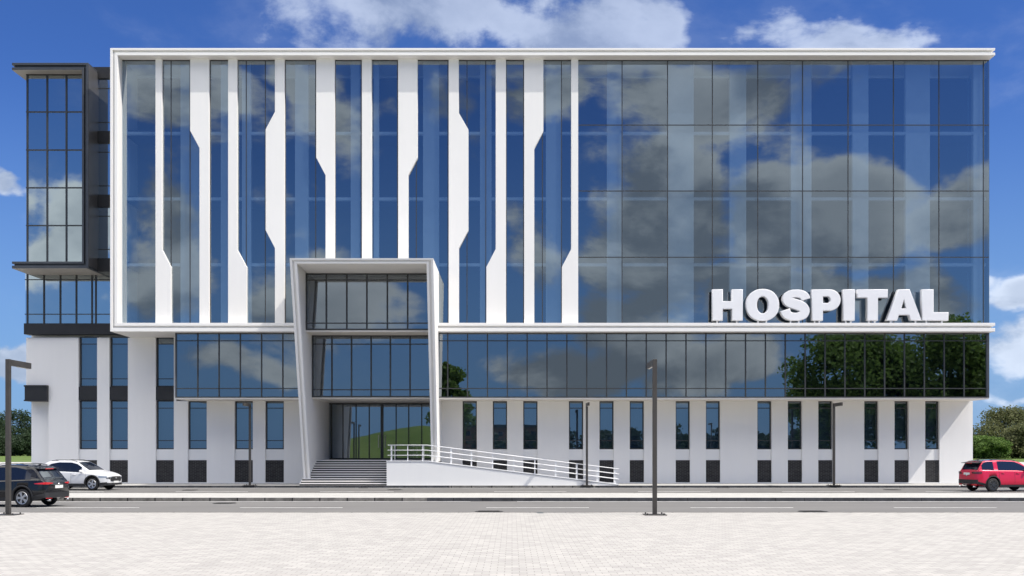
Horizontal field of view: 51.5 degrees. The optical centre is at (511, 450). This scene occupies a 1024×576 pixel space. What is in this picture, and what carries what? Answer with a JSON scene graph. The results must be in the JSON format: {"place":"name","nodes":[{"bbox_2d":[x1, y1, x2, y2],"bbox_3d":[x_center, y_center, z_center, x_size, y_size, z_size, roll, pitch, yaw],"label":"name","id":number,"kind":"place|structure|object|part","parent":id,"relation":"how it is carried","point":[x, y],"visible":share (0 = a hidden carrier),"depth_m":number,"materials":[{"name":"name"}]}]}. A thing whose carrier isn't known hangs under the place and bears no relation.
{"place":"outdoors","nodes":[
{"label":"outdoors","id":0,"kind":"place"},
{"bbox_2d":[0,513,1023,575],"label":"pavement","id":1,"kind":"structure","parent":0,"point":[507,544],"depth_m":23.98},
{"bbox_2d":[0,359,30,515],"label":"street lamp","id":2,"kind":"object","parent":1,"relation":"on","point":[9,363],"visible":1,"depth_m":34.93,"materials":[{"name":"grey metal"}]},
{"bbox_2d":[643,359,666,515],"bbox_3d":[4.702,-0.445,35.595,0.720,5.130,1.910,0,0,0],"label":"street lamp","id":3,"kind":"object","parent":1,"relation":"on","point":[652,363],"visible":1,"depth_m":34.93,"materials":[{"name":"grey metal"}]},
{"bbox_2d":[0,501,1023,511],"bbox_3d":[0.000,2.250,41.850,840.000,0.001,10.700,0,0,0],"label":"road","id":4,"kind":"structure","parent":0,"point":[472,506],"depth_m":42.73,"materials":[{"name":"grey asphalt"}]},
{"bbox_2d":[0,463,68,506],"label":"parked car","id":5,"kind":"object","parent":4,"relation":"on","point":[45,484],"visible":0.88,"depth_m":42.27,"materials":[{"name":"black paint"}]},
{"bbox_3d":[-20.191,0.953,42.405,2.300,0.568,0.190,0,0,12],"label":"side window","id":6,"kind":"part","parent":5,"relation":"part of","materials":[{"name":"blue glass"}]},
{"bbox_3d":[-18.639,0.897,42.857,0.370,0.450,1.277,0,0,12],"label":"rear window","id":7,"kind":"part","parent":5,"relation":"part of","materials":[{"name":"grey glass"}]},
{"bbox_2d":[213,502,235,503],"bbox_3d":[-12.253,2.250,45.300,1.000,0.040,1.000,0,0,0],"label":"manhole cover","id":8,"kind":"object","parent":4,"relation":"on","point":[225,503],"visible":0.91,"depth_m":45.04,"materials":[{"name":"metal"}]},
{"bbox_2d":[0,501,1023,507],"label":"road marking","id":9,"kind":"object","parent":4,"relation":"on","point":[527,501],"visible":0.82,"depth_m":46.81,"materials":[{"name":"paint"}]},
{"bbox_2d":[798,510,827,511],"bbox_3d":[11.085,2.250,39.150,1.080,0.040,1.080,0,0,0],"label":"manhole cover","id":10,"kind":"object","parent":4,"relation":"on","point":[811,511],"visible":0.82,"depth_m":39.02,"materials":[{"name":"metal"}]},
{"bbox_2d":[0,462,1023,485],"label":"pavement","id":11,"kind":"structure","parent":0,"point":[620,484],"depth_m":66.36,"materials":[{"name":"grey concrete"}]},
{"bbox_2d":[242,402,255,485],"bbox_3d":[-15.882,-0.370,63.785,0.720,4.980,1.910,0,0,0],"label":"street lamp","id":12,"kind":"object","parent":11,"relation":"on","point":[247,404],"visible":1,"depth_m":64.31,"materials":[{"name":"grey metal"}]},
{"bbox_2d":[299,460,430,484],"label":"entrance steps","id":13,"kind":"structure","parent":11,"relation":"on","point":[348,472],"depth_m":66.53,"materials":[{"name":"grey concrete"}]},
{"bbox_2d":[386,445,618,484],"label":"access ramp","id":14,"kind":"structure","parent":11,"relation":"on","point":[422,472],"depth_m":64.50,"materials":[{"name":"white paint"}]},
{"bbox_2d":[581,402,592,485],"bbox_3d":[4.536,-0.370,63.765,0.720,4.980,1.910,0,0,0],"label":"street lamp","id":15,"kind":"object","parent":11,"relation":"on","point":[587,404],"visible":1,"depth_m":64.30,"materials":[{"name":"grey metal"}]},
{"bbox_2d":[828,402,842,485],"bbox_3d":[19.508,-0.370,63.785,0.720,4.980,1.910,0,0,0],"label":"street lamp","id":16,"kind":"object","parent":11,"relation":"on","point":[837,404],"visible":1,"depth_m":64.31,"materials":[{"name":"grey metal"}]},
{"bbox_2d":[0,454,1023,461],"bbox_3d":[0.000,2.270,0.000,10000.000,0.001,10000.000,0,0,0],"label":"ground","id":17,"kind":"structure","parent":0,"point":[25,458],"depth_m":269.77,"materials":[{"name":"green plant"}]},
{"bbox_2d":[0,418,16,435],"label":"background tree","id":18,"kind":"object","parent":17,"relation":"on","point":[2,428],"visible":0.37,"depth_m":468.89,"materials":[{"name":"green plant"}]},
{"bbox_2d":[0,435,23,455],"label":"background tree","id":19,"kind":"object","parent":17,"relation":"on","point":[2,445],"visible":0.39,"depth_m":435.67,"materials":[{"name":"green plant"}]},
{"bbox_2d":[0,409,30,455],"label":"background tree","id":20,"kind":"object","parent":17,"relation":"on","point":[21,428],"visible":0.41,"depth_m":479.10,"materials":[{"name":"green plant"}]},
{"bbox_2d":[4,433,30,455],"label":"background tree","id":21,"kind":"object","parent":17,"relation":"on","point":[20,443],"visible":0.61,"depth_m":436.07,"materials":[{"name":"green plant"}]},
{"bbox_2d":[34,498,426,500],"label":"kerb","id":22,"kind":"structure","parent":17,"relation":"on","point":[246,499],"depth_m":47.20,"materials":[{"name":"grey concrete"}]},
{"bbox_2d":[72,486,448,487],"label":"kerb","id":23,"kind":"structure","parent":17,"relation":"on","point":[270,487],"depth_m":64.15,"materials":[{"name":"concrete"}]},
{"bbox_2d":[12,48,994,482],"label":"hospital building","id":24,"kind":"structure","parent":17,"relation":"on","point":[314,254],"depth_m":66.90,"materials":[{"name":"blue glass"}]},
{"bbox_2d":[80,400,96,448],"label":"window","id":25,"kind":"structure","parent":24,"relation":"in","point":[88,408],"depth_m":69.18,"materials":[{"name":"blue glass"}]},
{"bbox_2d":[80,337,98,386],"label":"window","id":26,"kind":"structure","parent":24,"relation":"in","point":[88,345],"depth_m":69.18,"materials":[{"name":"blue glass"}]},
{"bbox_2d":[111,400,127,448],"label":"window","id":27,"kind":"structure","parent":24,"relation":"in","point":[119,408],"depth_m":69.18,"materials":[{"name":"blue glass"}]},
{"bbox_2d":[111,337,129,386],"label":"window","id":28,"kind":"structure","parent":24,"relation":"in","point":[119,345],"depth_m":69.18,"materials":[{"name":"blue glass"}]},
{"bbox_2d":[157,400,173,448],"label":"window","id":29,"kind":"structure","parent":24,"relation":"in","point":[165,408],"depth_m":69.18,"materials":[{"name":"blue glass"}]},
{"bbox_2d":[157,338,173,386],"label":"window","id":30,"kind":"structure","parent":24,"relation":"in","point":[165,346],"depth_m":69.18,"materials":[{"name":"blue glass"}]},
{"bbox_2d":[189,401,206,448],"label":"window","id":31,"kind":"structure","parent":24,"relation":"in","point":[197,409],"depth_m":69.18,"materials":[{"name":"blue glass"}]},
{"bbox_2d":[235,401,252,448],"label":"window","id":32,"kind":"structure","parent":24,"relation":"in","point":[241,412],"depth_m":69.18,"materials":[{"name":"blue glass"}]},
{"bbox_2d":[266,401,283,448],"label":"window","id":33,"kind":"structure","parent":24,"relation":"in","point":[274,409],"depth_m":69.18,"materials":[{"name":"blue glass"}]},
{"bbox_2d":[306,273,427,329],"bbox_3d":[-8.701,-9.084,64.870,7.784,3.468,0.100,0,0,0],"label":"window frame","id":34,"kind":"structure","parent":24,"relation":"in","point":[306,273],"depth_m":64.82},
{"bbox_2d":[312,335,429,396],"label":"window frame","id":35,"kind":"structure","parent":24,"relation":"in","point":[312,335],"depth_m":66.83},
{"bbox_2d":[329,403,430,459],"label":"entrance door","id":36,"kind":"structure","parent":24,"relation":"in","point":[357,431],"depth_m":73.31,"materials":[{"name":"clear glass"}]},
{"bbox_2d":[463,401,476,448],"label":"window","id":37,"kind":"structure","parent":24,"relation":"in","point":[469,407],"depth_m":69.18,"materials":[{"name":"blue glass"}]},
{"bbox_2d":[493,401,506,448],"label":"window","id":38,"kind":"structure","parent":24,"relation":"in","point":[499,407],"depth_m":69.18,"materials":[{"name":"blue glass"}]},
{"bbox_2d":[523,401,536,448],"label":"window","id":39,"kind":"structure","parent":24,"relation":"in","point":[529,407],"depth_m":69.18,"materials":[{"name":"blue glass"}]},
{"bbox_2d":[569,401,582,448],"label":"window","id":40,"kind":"structure","parent":24,"relation":"in","point":[575,407],"depth_m":69.18,"materials":[{"name":"blue glass"}]},
{"bbox_2d":[599,401,612,448],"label":"window","id":41,"kind":"structure","parent":24,"relation":"in","point":[605,407],"depth_m":69.18,"materials":[{"name":"blue glass"}]},
{"bbox_2d":[630,401,643,448],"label":"window","id":42,"kind":"structure","parent":24,"relation":"in","point":[636,407],"depth_m":69.18,"materials":[{"name":"blue glass"}]},
{"bbox_2d":[676,401,688,448],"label":"window","id":43,"kind":"structure","parent":24,"relation":"in","point":[682,407],"depth_m":69.18,"materials":[{"name":"blue glass"}]},
{"bbox_2d":[706,401,718,448],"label":"window","id":44,"kind":"structure","parent":24,"relation":"in","point":[712,407],"depth_m":69.18,"materials":[{"name":"blue glass"}]},
{"bbox_2d":[757,401,770,448],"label":"window","id":45,"kind":"structure","parent":24,"relation":"in","point":[763,407],"depth_m":69.18,"materials":[{"name":"blue glass"}]},
{"bbox_2d":[788,401,800,448],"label":"window","id":46,"kind":"structure","parent":24,"relation":"in","point":[794,407],"depth_m":69.18,"materials":[{"name":"blue glass"}]},
{"bbox_2d":[818,401,831,448],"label":"window","id":47,"kind":"structure","parent":24,"relation":"in","point":[824,407],"depth_m":69.18,"materials":[{"name":"glass"}]},
{"bbox_2d":[711,289,948,322],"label":"building sign","id":48,"kind":"object","parent":24,"relation":"on","point":[871,297],"visible":1,"depth_m":65.42,"materials":[{"name":"white plastic"}]},
{"bbox_2d":[864,401,876,448],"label":"window","id":49,"kind":"structure","parent":24,"relation":"in","point":[870,407],"depth_m":69.18,"materials":[{"name":"blue glass"}]},
{"bbox_2d":[895,401,906,448],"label":"window","id":50,"kind":"structure","parent":24,"relation":"in","point":[900,406],"depth_m":69.18,"materials":[{"name":"blue glass"}]},
{"bbox_2d":[925,401,937,448],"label":"window","id":51,"kind":"structure","parent":24,"relation":"in","point":[931,407],"depth_m":69.18,"materials":[{"name":"blue glass"}]},
{"bbox_2d":[0,512,1023,512],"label":"kerb","id":52,"kind":"structure","parent":17,"relation":"on","point":[515,512],"depth_m":36.34,"materials":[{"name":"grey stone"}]},
{"bbox_2d":[449,486,594,487],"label":"kerb","id":53,"kind":"structure","parent":17,"relation":"on","point":[521,486],"depth_m":64.15,"materials":[{"name":"grey concrete"}]},
{"bbox_2d":[427,498,1023,500],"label":"kerb","id":54,"kind":"structure","parent":17,"relation":"on","point":[726,499],"depth_m":47.20,"materials":[{"name":"concrete"}]},
{"bbox_2d":[595,486,1023,487],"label":"kerb","id":55,"kind":"structure","parent":17,"relation":"on","point":[789,487],"depth_m":64.15,"materials":[{"name":"concrete"}]},
{"bbox_2d":[973,435,1000,458],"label":"background tree","id":56,"kind":"object","parent":17,"relation":"on","point":[977,439],"visible":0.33,"depth_m":296.46,"materials":[{"name":"green plant"}]},
{"bbox_2d":[975,436,1012,458],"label":"bush","id":57,"kind":"object","parent":17,"relation":"on","point":[991,447],"visible":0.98,"depth_m":292.32,"materials":[{"name":"green plant"}]},
{"bbox_2d":[973,405,1023,436],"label":"background tree","id":58,"kind":"object","parent":17,"relation":"on","point":[997,422],"visible":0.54,"depth_m":326.71,"materials":[{"name":"green plant"}]},
{"bbox_2d":[995,423,1023,458],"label":"background tree","id":59,"kind":"object","parent":17,"relation":"on","point":[1014,434],"visible":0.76,"depth_m":297.40,"materials":[{"name":"green plant"}]},
{"bbox_2d":[0,0,1023,433],"label":"sky","id":60,"kind":"structure","parent":0,"point":[31,31],"materials":[{"name":"blue"}]},
{"bbox_2d":[65,493,1023,497],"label":"pavement","id":61,"kind":"structure","parent":0,"point":[545,495],"depth_m":49.76,"materials":[{"name":"grey concrete"}]},
{"bbox_2d":[69,488,1023,492],"bbox_3d":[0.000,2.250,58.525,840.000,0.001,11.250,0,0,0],"label":"road","id":62,"kind":"structure","parent":0,"point":[532,490],"depth_m":59.85,"materials":[{"name":"grey asphalt"}]},
{"bbox_2d":[45,459,121,489],"bbox_3d":[-24.811,1.378,60.968,4.695,1.732,2.272,0,0,12],"label":"parked car","id":63,"kind":"object","parent":62,"relation":"on","point":[87,473],"visible":0.7,"depth_m":60.12,"materials":[{"name":"white paint"}]},
{"bbox_3d":[-25.437,0.953,60.319,2.300,0.568,0.190,0,0,12],"label":"side window","id":64,"kind":"part","parent":63,"relation":"part of","materials":[{"name":"blue glass"}]},
{"bbox_2d":[959,459,1023,491],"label":"parked car","id":65,"kind":"object","parent":62,"relation":"on","point":[991,475],"visible":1,"depth_m":58.07,"materials":[{"name":"paint"}]},
{"bbox_3d":[25.306,0.845,58.512,0.260,0.437,1.323,0,0,-14],"label":"rear window","id":66,"kind":"part","parent":65,"relation":"part of","materials":[{"name":"black glass"}]},
{"bbox_3d":[25.899,0.832,57.869,0.720,0.476,0.137,0,0,-14],"label":"side window","id":67,"kind":"part","parent":65,"relation":"part of","materials":[{"name":"blue glass"}]},
{"bbox_3d":[27.337,0.857,58.222,1.720,0.553,0.146,0,0,-14],"label":"side window","id":68,"kind":"part","parent":65,"relation":"part of","materials":[{"name":"blue glass"}]}
]}

